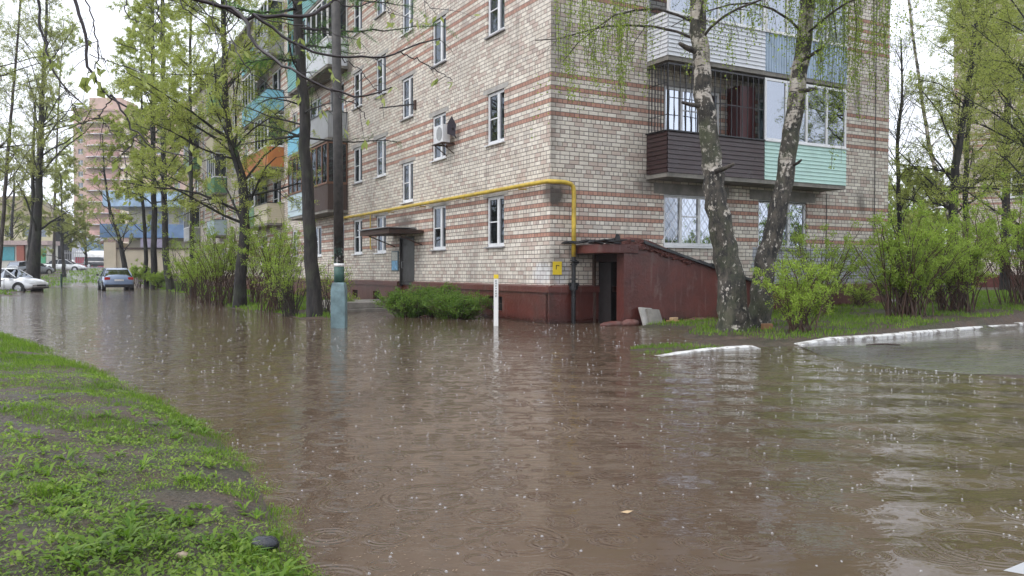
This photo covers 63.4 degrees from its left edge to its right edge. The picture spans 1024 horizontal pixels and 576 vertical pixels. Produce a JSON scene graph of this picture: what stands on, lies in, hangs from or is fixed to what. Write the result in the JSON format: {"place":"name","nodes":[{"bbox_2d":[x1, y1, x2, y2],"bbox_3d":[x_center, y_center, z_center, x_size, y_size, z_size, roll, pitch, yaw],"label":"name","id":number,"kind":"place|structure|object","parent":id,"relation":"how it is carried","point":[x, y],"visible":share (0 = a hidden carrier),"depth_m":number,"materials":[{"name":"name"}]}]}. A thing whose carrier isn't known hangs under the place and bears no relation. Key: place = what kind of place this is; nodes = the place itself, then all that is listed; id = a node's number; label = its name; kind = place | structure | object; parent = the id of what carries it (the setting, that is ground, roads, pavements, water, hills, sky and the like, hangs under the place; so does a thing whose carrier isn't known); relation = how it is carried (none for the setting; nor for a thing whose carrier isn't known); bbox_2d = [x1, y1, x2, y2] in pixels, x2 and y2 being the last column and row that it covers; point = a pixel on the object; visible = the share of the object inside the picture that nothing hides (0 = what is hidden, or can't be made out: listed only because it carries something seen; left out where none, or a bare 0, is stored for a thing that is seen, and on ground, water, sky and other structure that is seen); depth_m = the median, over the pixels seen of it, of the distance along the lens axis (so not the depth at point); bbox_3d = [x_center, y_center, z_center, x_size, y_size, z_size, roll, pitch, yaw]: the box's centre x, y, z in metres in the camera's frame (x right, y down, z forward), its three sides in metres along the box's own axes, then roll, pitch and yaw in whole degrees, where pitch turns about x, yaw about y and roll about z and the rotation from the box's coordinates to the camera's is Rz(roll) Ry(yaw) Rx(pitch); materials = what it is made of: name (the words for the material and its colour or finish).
{"place":"outdoors","nodes":[
{"label":"outdoors","id":0,"kind":"place"},
{"bbox_2d":[49,267,136,287],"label":"road","id":1,"kind":"structure","parent":0,"point":[81,284],"depth_m":74.59,"materials":[{"name":"grey asphalt"}]},
{"bbox_2d":[83,257,103,266],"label":"parked car","id":2,"kind":"object","parent":1,"relation":"on","point":[95,261],"visible":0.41,"depth_m":117.67,"materials":[{"name":"paint"}]},
{"bbox_2d":[0,0,954,260],"label":"sky","id":3,"kind":"structure","parent":0,"point":[107,23],"materials":[{"name":"white"}]},
{"bbox_2d":[0,287,1023,575],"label":"water","id":4,"kind":"structure","parent":0,"point":[478,447],"depth_m":5.81,"materials":[{"name":"brown liquid"}]},
{"bbox_2d":[96,268,133,289],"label":"parked car","id":5,"kind":"object","parent":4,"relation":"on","point":[115,277],"visible":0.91,"depth_m":50.84,"materials":[{"name":"blue paint"}]},
{"bbox_2d":[0,270,1023,575],"bbox_3d":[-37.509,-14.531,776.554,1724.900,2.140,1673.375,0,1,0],"label":"ground","id":6,"kind":"structure","parent":0,"point":[176,498],"depth_m":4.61,"materials":[{"name":"green plant"}]},
{"bbox_2d":[0,159,45,240],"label":"tree","id":7,"kind":"object","parent":6,"relation":"on","point":[10,226],"visible":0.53,"depth_m":97.99,"materials":[{"name":"green plant"}]},
{"bbox_2d":[0,268,48,291],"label":"parked car","id":8,"kind":"object","parent":6,"relation":"on","point":[17,279],"visible":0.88,"depth_m":46.83,"materials":[{"name":"white paint"}]},
{"bbox_2d":[0,0,56,171],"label":"tree","id":9,"kind":"object","parent":6,"relation":"on","point":[10,72],"visible":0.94,"depth_m":34.38,"materials":[{"name":"green plant"}]},
{"bbox_2d":[6,261,53,273],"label":"parked car","id":10,"kind":"object","parent":6,"relation":"on","point":[21,265],"visible":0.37,"depth_m":84.35,"materials":[{"name":"grey paint"}]},
{"bbox_2d":[2,241,59,267],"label":"shop row","id":11,"kind":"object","parent":6,"relation":"on","point":[14,251],"visible":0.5,"depth_m":95.87,"materials":[{"name":"red brick"}]},
{"bbox_2d":[2,247,14,260],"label":"window","id":12,"kind":"structure","parent":11,"relation":"in","point":[8,252],"depth_m":95.87,"materials":[{"name":"teal glass"}]},
{"bbox_2d":[0,0,66,286],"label":"tree","id":13,"kind":"object","parent":6,"relation":"on","point":[8,157],"visible":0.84,"depth_m":45.90,"materials":[{"name":"green plant"}]},
{"bbox_2d":[0,66,70,268],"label":"tree","id":14,"kind":"object","parent":6,"relation":"on","point":[32,186],"visible":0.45,"depth_m":53.28,"materials":[{"name":"green plant"}]},
{"bbox_2d":[0,196,78,259],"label":"yellow house","id":15,"kind":"structure","parent":6,"relation":"on","point":[44,237],"depth_m":122.22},
{"bbox_2d":[0,0,108,278],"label":"tree","id":16,"kind":"object","parent":6,"relation":"on","point":[33,269],"visible":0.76,"depth_m":51.71,"materials":[{"name":"green plant"}]},
{"bbox_2d":[27,5,84,271],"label":"tree","id":17,"kind":"object","parent":6,"relation":"on","point":[58,102],"visible":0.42,"depth_m":87.54,"materials":[{"name":"green plant"}]},
{"bbox_2d":[22,155,96,276],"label":"tree","id":18,"kind":"object","parent":6,"relation":"on","point":[74,231],"visible":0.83,"depth_m":79.83,"materials":[{"name":"green plant"}]},
{"bbox_2d":[44,260,85,269],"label":"parked car","id":19,"kind":"object","parent":6,"relation":"on","point":[71,265],"visible":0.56,"depth_m":96.29,"materials":[{"name":"white paint"}]},
{"bbox_2d":[59,195,110,264],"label":"tree","id":20,"kind":"object","parent":6,"relation":"on","point":[93,244],"visible":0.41,"depth_m":103.79,"materials":[{"name":"green plant"}]},
{"bbox_2d":[74,251,103,266],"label":"kiosk","id":21,"kind":"object","parent":6,"relation":"on","point":[81,256],"visible":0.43,"depth_m":124.94,"materials":[{"name":"white paint"}]},
{"bbox_2d":[72,238,116,259],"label":"billboard","id":22,"kind":"object","parent":6,"relation":"on","point":[91,247],"visible":0.11,"depth_m":139.87},
{"bbox_2d":[66,107,141,268],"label":"tree","id":23,"kind":"object","parent":6,"relation":"on","point":[119,240],"visible":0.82,"depth_m":63.79,"materials":[{"name":"green plant"}]},
{"bbox_2d":[71,98,188,261],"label":"apartment tower","id":24,"kind":"structure","parent":6,"relation":"on","point":[99,103],"depth_m":214.33,"materials":[{"name":"brick"}]},
{"bbox_2d":[99,19,176,286],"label":"tree","id":25,"kind":"object","parent":6,"relation":"on","point":[119,128],"visible":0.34,"depth_m":59.42,"materials":[{"name":"green plant"}]},
{"bbox_2d":[100,191,189,274],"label":"shop building","id":26,"kind":"structure","parent":6,"relation":"on","point":[134,250],"depth_m":86.02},
{"bbox_2d":[129,259,163,286],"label":"shrub","id":27,"kind":"object","parent":6,"relation":"on","point":[140,274],"visible":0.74,"depth_m":59.64,"materials":[{"name":"green plant"}]},
{"bbox_2d":[97,1,205,287],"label":"tree","id":28,"kind":"object","parent":6,"relation":"on","point":[153,203],"visible":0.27,"depth_m":56.58,"materials":[{"name":"green plant"}]},
{"bbox_2d":[105,0,202,290],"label":"tree","id":29,"kind":"object","parent":6,"relation":"on","point":[148,18],"visible":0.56,"depth_m":49.66,"materials":[{"name":"green plant"}]},
{"bbox_2d":[146,270,174,288],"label":"shrub","id":30,"kind":"object","parent":6,"relation":"on","point":[156,278],"visible":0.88,"depth_m":54.70,"materials":[{"name":"green plant"}]},
{"bbox_2d":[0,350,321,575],"bbox_3d":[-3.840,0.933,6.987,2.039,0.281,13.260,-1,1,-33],"label":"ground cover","id":31,"kind":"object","parent":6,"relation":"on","point":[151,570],"visible":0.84,"depth_m":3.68,"materials":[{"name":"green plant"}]},
{"bbox_2d":[128,0,236,295],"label":"tree","id":32,"kind":"object","parent":6,"relation":"on","point":[192,174],"visible":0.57,"depth_m":39.87,"materials":[{"name":"green plant"}]},
{"bbox_2d":[159,230,206,292],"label":"shrub","id":33,"kind":"object","parent":6,"relation":"on","point":[168,264],"visible":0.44,"depth_m":45.98,"materials":[{"name":"green plant"}]},
{"bbox_2d":[166,257,209,296],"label":"shrub","id":34,"kind":"object","parent":6,"relation":"on","point":[182,279],"visible":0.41,"depth_m":37.78,"materials":[{"name":"green plant"}]},
{"bbox_2d":[174,236,229,302],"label":"shrub","id":35,"kind":"object","parent":6,"relation":"on","point":[191,268],"visible":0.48,"depth_m":30.82,"materials":[{"name":"green plant"}]},
{"bbox_2d":[101,0,322,307],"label":"tree","id":36,"kind":"object","parent":6,"relation":"on","point":[244,206],"visible":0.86,"depth_m":26.07,"materials":[{"name":"green plant"}]},
{"bbox_2d":[169,210,271,305],"bbox_3d":[-9.809,-0.989,28.458,3.314,3.314,3.121,0,1,0],"label":"shrub","id":37,"kind":"object","parent":6,"relation":"on","point":[216,265],"visible":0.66,"depth_m":28.22,"materials":[{"name":"green plant"}]},
{"bbox_2d":[0,367,455,575],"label":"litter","id":38,"kind":"object","parent":6,"relation":"on","point":[212,499],"visible":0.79,"depth_m":4.02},
{"bbox_2d":[32,0,479,205],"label":"linden tree","id":39,"kind":"object","parent":6,"relation":"on","point":[84,86],"visible":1,"depth_m":3.44,"materials":[{"name":"green plant"}]},
{"bbox_2d":[219,212,302,303],"bbox_3d":[-8.798,-1.051,28.029,2.882,3.255,2.973,1,1,31],"label":"shrub","id":40,"kind":"object","parent":6,"relation":"on","point":[257,292],"visible":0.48,"depth_m":27.86,"materials":[{"name":"green plant"}]},
{"bbox_2d":[251,535,279,551],"bbox_3d":[-1.017,1.051,3.400,0.128,0.067,0.090,0,1,0],"label":"stone","id":41,"kind":"object","parent":6,"relation":"on","point":[269,541],"visible":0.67,"depth_m":3.38,"materials":[{"name":"grey stone"}]},
{"bbox_2d":[229,200,333,313],"bbox_3d":[-6.524,-0.903,23.401,2.485,3.264,2.650,-1,1,-42],"label":"shrub","id":42,"kind":"object","parent":6,"relation":"on","point":[288,251],"visible":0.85,"depth_m":23.21,"materials":[{"name":"green plant"}]},
{"bbox_2d":[253,248,323,316],"bbox_3d":[-5.770,-0.159,21.509,1.723,1.881,1.266,0,1,14],"label":"shrub","id":43,"kind":"object","parent":6,"relation":"on","point":[290,302],"visible":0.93,"depth_m":21.50,"materials":[{"name":"green plant"}]},
{"bbox_2d":[300,257,353,313],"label":"shrub","id":44,"kind":"object","parent":6,"relation":"on","point":[327,280],"visible":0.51,"depth_m":22.95,"materials":[{"name":"green plant"}]},
{"bbox_2d":[210,0,456,316],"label":"larch tree","id":45,"kind":"object","parent":6,"relation":"on","point":[313,292],"visible":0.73,"depth_m":20.71,"materials":[{"name":"green plant"}]},
{"bbox_2d":[331,0,346,327],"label":"utility pole","id":46,"kind":"object","parent":6,"relation":"on","point":[338,302],"visible":0.97,"depth_m":17.17,"materials":[{"name":"blue paint"}]},
{"bbox_2d":[322,299,392,311],"bbox_3d":[-4.663,0.731,25.925,2.630,0.670,2.750,0,1,-29],"label":"porch step","id":47,"kind":"object","parent":6,"relation":"on","point":[358,305],"visible":0.07,"depth_m":24.70,"materials":[{"name":"concrete"}]},
{"bbox_2d":[371,284,438,317],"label":"shrub","id":48,"kind":"object","parent":6,"relation":"on","point":[405,304],"visible":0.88,"depth_m":21.38,"materials":[{"name":"green plant"}]},
{"bbox_2d":[409,282,460,316],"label":"shrub","id":49,"kind":"object","parent":6,"relation":"on","point":[443,289],"visible":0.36,"depth_m":21.89,"materials":[{"name":"green plant"}]},
{"bbox_2d":[421,289,498,318],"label":"shrub","id":50,"kind":"object","parent":6,"relation":"on","point":[456,305],"visible":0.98,"depth_m":20.68,"materials":[{"name":"green plant"}]},
{"bbox_2d":[494,275,498,325],"bbox_3d":[-0.349,0.467,18.152,0.106,1.520,0.067,0,1,0],"label":"level post","id":51,"kind":"object","parent":6,"relation":"on","point":[496,277],"visible":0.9,"depth_m":18.12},
{"bbox_2d":[0,268,1023,353],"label":"lawn grass","id":52,"kind":"structure","parent":6,"relation":"on","point":[981,299],"depth_m":18.36,"materials":[{"name":"green plant"}]},
{"bbox_2d":[183,0,889,323],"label":"apartment building","id":53,"kind":"structure","parent":6,"relation":"on","point":[633,170],"depth_m":21.81,"materials":[{"name":"brick"}]},
{"bbox_2d":[273,179,280,201],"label":"window","id":54,"kind":"structure","parent":53,"relation":"in","point":[276,195],"depth_m":42.23,"materials":[{"name":"grey glass"}]},
{"bbox_2d":[273,67,280,89],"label":"window","id":55,"kind":"structure","parent":53,"relation":"in","point":[276,81],"depth_m":41.70,"materials":[{"name":"white plastic"}]},
{"bbox_2d":[310,97,320,118],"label":"window","id":56,"kind":"structure","parent":53,"relation":"in","point":[314,112],"depth_m":35.87,"materials":[{"name":"grey glass"}]},
{"bbox_2d":[351,0,361,37],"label":"window","id":57,"kind":"structure","parent":53,"relation":"in","point":[357,14],"depth_m":30.77,"materials":[{"name":"white plastic"}]},
{"bbox_2d":[351,219,362,254],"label":"window","id":58,"kind":"structure","parent":53,"relation":"in","point":[357,223],"depth_m":30.94,"materials":[{"name":"white plastic"}]},
{"bbox_2d":[351,147,362,184],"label":"window","id":59,"kind":"structure","parent":53,"relation":"in","point":[358,151],"depth_m":30.88,"materials":[{"name":"white plastic"}]},
{"bbox_2d":[351,71,362,110],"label":"window","id":60,"kind":"structure","parent":53,"relation":"in","point":[358,76],"depth_m":30.82,"materials":[{"name":"white plastic"}]},
{"bbox_2d":[373,215,385,253],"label":"window","id":61,"kind":"structure","parent":53,"relation":"in","point":[381,220],"depth_m":28.76,"materials":[{"name":"white plastic"}]},
{"bbox_2d":[373,137,385,178],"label":"window","id":62,"kind":"structure","parent":53,"relation":"in","point":[381,148],"depth_m":28.71,"materials":[{"name":"white plastic"}]},
{"bbox_2d":[373,54,385,98],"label":"window","id":63,"kind":"structure","parent":53,"relation":"in","point":[381,74],"depth_m":28.64,"materials":[{"name":"white plastic"}]},
{"bbox_2d":[391,251,398,270],"bbox_3d":[-3.859,-0.890,27.358,0.035,0.660,0.600,0,1,-29],"label":"notice board","id":64,"kind":"object","parent":53,"relation":"attached to","point":[394,260],"visible":1,"depth_m":27.32,"materials":[{"name":"paper"}]},
{"bbox_2d":[399,0,412,37],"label":"window","id":65,"kind":"structure","parent":53,"relation":"in","point":[407,13],"depth_m":26.52,"materials":[{"name":"white plastic"}]},
{"bbox_2d":[399,161,413,203],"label":"window","id":66,"kind":"structure","parent":53,"relation":"in","point":[407,167],"depth_m":26.55,"materials":[{"name":"white plastic"}]},
{"bbox_2d":[399,75,413,121],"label":"window","id":67,"kind":"structure","parent":53,"relation":"in","point":[407,83],"depth_m":26.50,"materials":[{"name":"white plastic"}]},
{"bbox_2d":[399,236,413,284],"bbox_3d":[-3.325,-0.873,26.529,0.162,1.540,1.270,0,1,-29],"label":"door","id":68,"kind":"structure","parent":53,"relation":"in","point":[406,247],"depth_m":26.68,"materials":[{"name":"grey paint"}]},
{"bbox_2d":[429,205,445,250],"bbox_3d":[-2.132,-1.747,24.307,0.170,1.320,1.080,0,1,-29],"label":"window","id":69,"kind":"structure","parent":53,"relation":"in","point":[439,212],"depth_m":24.43,"materials":[{"name":"white plastic"}]},
{"bbox_2d":[429,112,446,162],"bbox_3d":[-2.124,-4.396,24.256,0.170,1.360,1.080,0,1,-29],"label":"window","id":70,"kind":"structure","parent":53,"relation":"in","point":[440,119],"depth_m":24.40,"materials":[{"name":"white plastic"}]},
{"bbox_2d":[429,15,446,68],"bbox_3d":[-2.117,-7.181,24.203,0.170,1.370,1.080,0,1,-29],"label":"window","id":71,"kind":"structure","parent":53,"relation":"in","point":[439,50],"depth_m":24.28,"materials":[{"name":"white plastic"}]},
{"bbox_2d":[432,116,456,155],"bbox_3d":[-1.871,-4.273,23.335,0.420,1.010,1.002,0,1,-29],"label":"air conditioner","id":72,"kind":"object","parent":53,"relation":"attached to","point":[443,133],"visible":1,"depth_m":23.15,"materials":[{"name":"white plastic"}]},
{"bbox_2d":[344,179,579,323],"bbox_3d":[-2.861,-0.754,25.288,0.872,3.674,15.542,-1,1,-32],"label":"gas pipe","id":73,"kind":"object","parent":53,"relation":"attached to","point":[573,285],"visible":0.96,"depth_m":18.98,"materials":[{"name":"yellow metal"}]},
{"bbox_2d":[484,195,504,247],"bbox_3d":[-0.415,-1.682,21.200,0.170,1.320,1.040,0,1,-29],"label":"window","id":74,"kind":"structure","parent":53,"relation":"in","point":[495,204],"depth_m":21.29,"materials":[{"name":"white plastic"}]},
{"bbox_2d":[484,89,504,146],"bbox_3d":[-0.408,-4.332,21.150,0.170,1.360,1.040,0,1,-29],"label":"window","id":75,"kind":"structure","parent":53,"relation":"in","point":[496,99],"depth_m":21.26,"materials":[{"name":"white plastic"}]},
{"bbox_2d":[484,0,504,39],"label":"window","id":76,"kind":"structure","parent":53,"relation":"in","point":[496,7],"depth_m":21.21,"materials":[{"name":"white plastic"}]},
{"bbox_2d":[663,194,712,248],"bbox_3d":[4.489,-1.664,20.957,1.920,1.320,0.330,0,1,-29],"label":"window","id":77,"kind":"structure","parent":53,"relation":"in","point":[677,207],"depth_m":20.88,"materials":[{"name":"white glass"}]},
{"bbox_2d":[664,86,718,133],"bbox_3d":[4.511,-4.328,20.880,1.820,1.330,0.070,0,1,-29],"label":"window","id":78,"kind":"structure","parent":53,"relation":"in","point":[671,89],"depth_m":20.70,"materials":[{"name":"white glass"}]},
{"bbox_2d":[759,99,762,138],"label":"window","id":79,"kind":"structure","parent":53,"relation":"in","point":[760,100],"depth_m":22.04,"materials":[{"name":"black glass"}]},
{"bbox_2d":[757,200,809,250],"bbox_3d":[7.311,-1.684,22.425,1.920,1.320,0.170,0,1,-29],"label":"window","id":80,"kind":"structure","parent":53,"relation":"in","point":[761,212],"depth_m":22.58,"materials":[{"name":"grey glass"}]},
{"bbox_2d":[638,307,662,324],"bbox_3d":[3.137,0.678,18.578,0.520,0.500,0.350,0,1,-29],"label":"concrete slab","id":81,"kind":"object","parent":6,"relation":"on","point":[649,315],"depth_m":18.55,"materials":[{"name":"grey concrete"}]},
{"bbox_2d":[561,234,751,324],"bbox_3d":[3.696,0.039,19.692,5.195,2.540,1.359,0,1,-29],"label":"cellar entrance","id":82,"kind":"object","parent":6,"relation":"on","point":[664,281],"visible":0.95,"depth_m":19.07,"materials":[{"name":"paint"}]},
{"bbox_2d":[599,263,611,322],"bbox_3d":[2.173,0.313,19.244,0.040,1.800,0.460,0,1,-29],"label":"door","id":83,"kind":"structure","parent":82,"relation":"in","point":[605,269],"depth_m":19.21,"materials":[{"name":"grey metal"}]},
{"bbox_2d":[654,348,711,355],"bbox_3d":[2.490,1.031,12.047,1.108,0.243,0.173,-1,1,-39],"label":"kerb stone","id":84,"kind":"object","parent":6,"relation":"on","point":[702,350],"visible":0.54,"depth_m":12.08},
{"bbox_2d":[530,0,845,331],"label":"birch tree","id":85,"kind":"object","parent":6,"relation":"on","point":[732,310],"visible":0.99,"depth_m":15.63,"materials":[{"name":"green plant"}]},
{"bbox_2d":[707,345,760,351],"bbox_3d":[3.364,1.014,12.610,0.970,0.259,0.169,0,1,-27],"label":"kerb stone","id":86,"kind":"object","parent":6,"relation":"on","point":[734,348],"visible":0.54,"depth_m":12.54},
{"bbox_2d":[750,245,856,332],"bbox_3d":[5.230,0.038,15.088,1.890,1.649,1.580,1,1,29],"label":"shrub","id":87,"kind":"object","parent":6,"relation":"on","point":[797,300],"visible":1,"depth_m":15.00,"materials":[{"name":"green plant"}]},
{"bbox_2d":[671,0,939,327],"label":"birch tree","id":88,"kind":"object","parent":6,"relation":"on","point":[768,249],"visible":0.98,"depth_m":16.46,"materials":[{"name":"green plant"}]},
{"bbox_2d":[794,337,836,344],"bbox_3d":[5.026,0.953,13.711,0.960,0.243,0.160,-1,1,-35],"label":"kerb stone","id":89,"kind":"object","parent":6,"relation":"on","point":[826,340],"visible":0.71,"depth_m":13.69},
{"bbox_2d":[753,212,878,313],"bbox_3d":[7.391,-0.595,20.244,2.512,2.532,2.344,0,1,-15],"label":"shrub","id":90,"kind":"object","parent":6,"relation":"on","point":[801,240],"visible":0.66,"depth_m":20.05,"materials":[{"name":"green plant"}]},
{"bbox_2d":[836,335,872,341],"bbox_3d":[5.866,0.948,14.280,0.960,0.236,0.160,-1,1,-34],"label":"kerb stone","id":91,"kind":"object","parent":6,"relation":"on","point":[855,338],"visible":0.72,"depth_m":14.21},
{"bbox_2d":[841,277,878,306],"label":"shrub","id":92,"kind":"object","parent":6,"relation":"on","point":[862,293],"visible":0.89,"depth_m":22.42,"materials":[{"name":"green plant"}]},
{"bbox_2d":[872,333,903,339],"bbox_3d":[6.691,0.940,14.845,0.960,0.234,0.160,-1,1,-35],"label":"kerb stone","id":93,"kind":"object","parent":6,"relation":"on","point":[887,336],"visible":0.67,"depth_m":14.75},
{"bbox_2d":[845,201,978,317],"bbox_3d":[8.540,-0.622,18.059,2.849,2.590,2.768,0,1,0],"label":"shrub","id":94,"kind":"object","parent":6,"relation":"on","point":[907,284],"visible":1,"depth_m":17.82,"materials":[{"name":"green plant"}]},
{"bbox_2d":[899,330,932,336],"bbox_3d":[7.528,0.926,15.445,0.960,0.244,0.160,-1,1,-36],"label":"kerb stone","id":95,"kind":"object","parent":6,"relation":"on","point":[917,333],"visible":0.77,"depth_m":15.35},
{"bbox_2d":[888,162,949,253],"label":"tree","id":96,"kind":"object","parent":6,"relation":"on","point":[907,220],"visible":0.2,"depth_m":61.80,"materials":[{"name":"green plant"}]},
{"bbox_2d":[888,16,950,270],"bbox_3d":[15.695,-5.351,33.851,3.717,11.412,3.632,0,1,0],"label":"tree","id":97,"kind":"object","parent":6,"relation":"on","point":[900,109],"visible":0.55,"depth_m":33.81,"materials":[{"name":"green plant"}]},
{"bbox_2d":[878,218,982,303],"bbox_3d":[11.547,-0.744,22.645,2.729,2.436,2.436,-1,1,-38],"label":"shrub","id":98,"kind":"object","parent":6,"relation":"on","point":[929,301],"visible":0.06,"depth_m":22.54,"materials":[{"name":"green plant"}]},
{"bbox_2d":[889,0,972,243],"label":"tree","id":99,"kind":"object","parent":6,"relation":"on","point":[926,133],"visible":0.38,"depth_m":39.79,"materials":[{"name":"green plant"}]},
{"bbox_2d":[888,0,1023,289],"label":"tree","id":100,"kind":"object","parent":6,"relation":"on","point":[958,145],"visible":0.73,"depth_m":30.82,"materials":[{"name":"green plant"}]},
{"bbox_2d":[895,197,1022,311],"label":"shrub","id":101,"kind":"object","parent":6,"relation":"on","point":[961,278],"visible":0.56,"depth_m":19.08,"materials":[{"name":"green plant"}]},
{"bbox_2d":[916,0,1023,229],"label":"tree","id":102,"kind":"object","parent":6,"relation":"on","point":[1017,111],"visible":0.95,"depth_m":22.53,"materials":[{"name":"green plant"}]},
{"bbox_2d":[916,0,1023,290],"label":"tree","id":103,"kind":"object","parent":6,"relation":"on","point":[966,167],"visible":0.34,"depth_m":32.79,"materials":[{"name":"green plant"}]},
{"bbox_2d":[941,170,1023,305],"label":"shrub","id":104,"kind":"object","parent":6,"relation":"on","point":[1018,286],"visible":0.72,"depth_m":20.92,"materials":[{"name":"green plant"}]},
{"bbox_2d":[952,2,1023,289],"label":"tree","id":105,"kind":"object","parent":6,"relation":"on","point":[1005,200],"visible":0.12,"depth_m":35.82,"materials":[{"name":"green plant"}]},
{"bbox_2d":[953,0,1023,287],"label":"brick block","id":106,"kind":"structure","parent":6,"relation":"on","point":[996,203],"depth_m":42.97,"materials":[{"name":"paint"}]},
{"bbox_2d":[797,324,1023,374],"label":"road","id":107,"kind":"structure","parent":0,"point":[986,349],"depth_m":11.93,"materials":[{"name":"concrete"}]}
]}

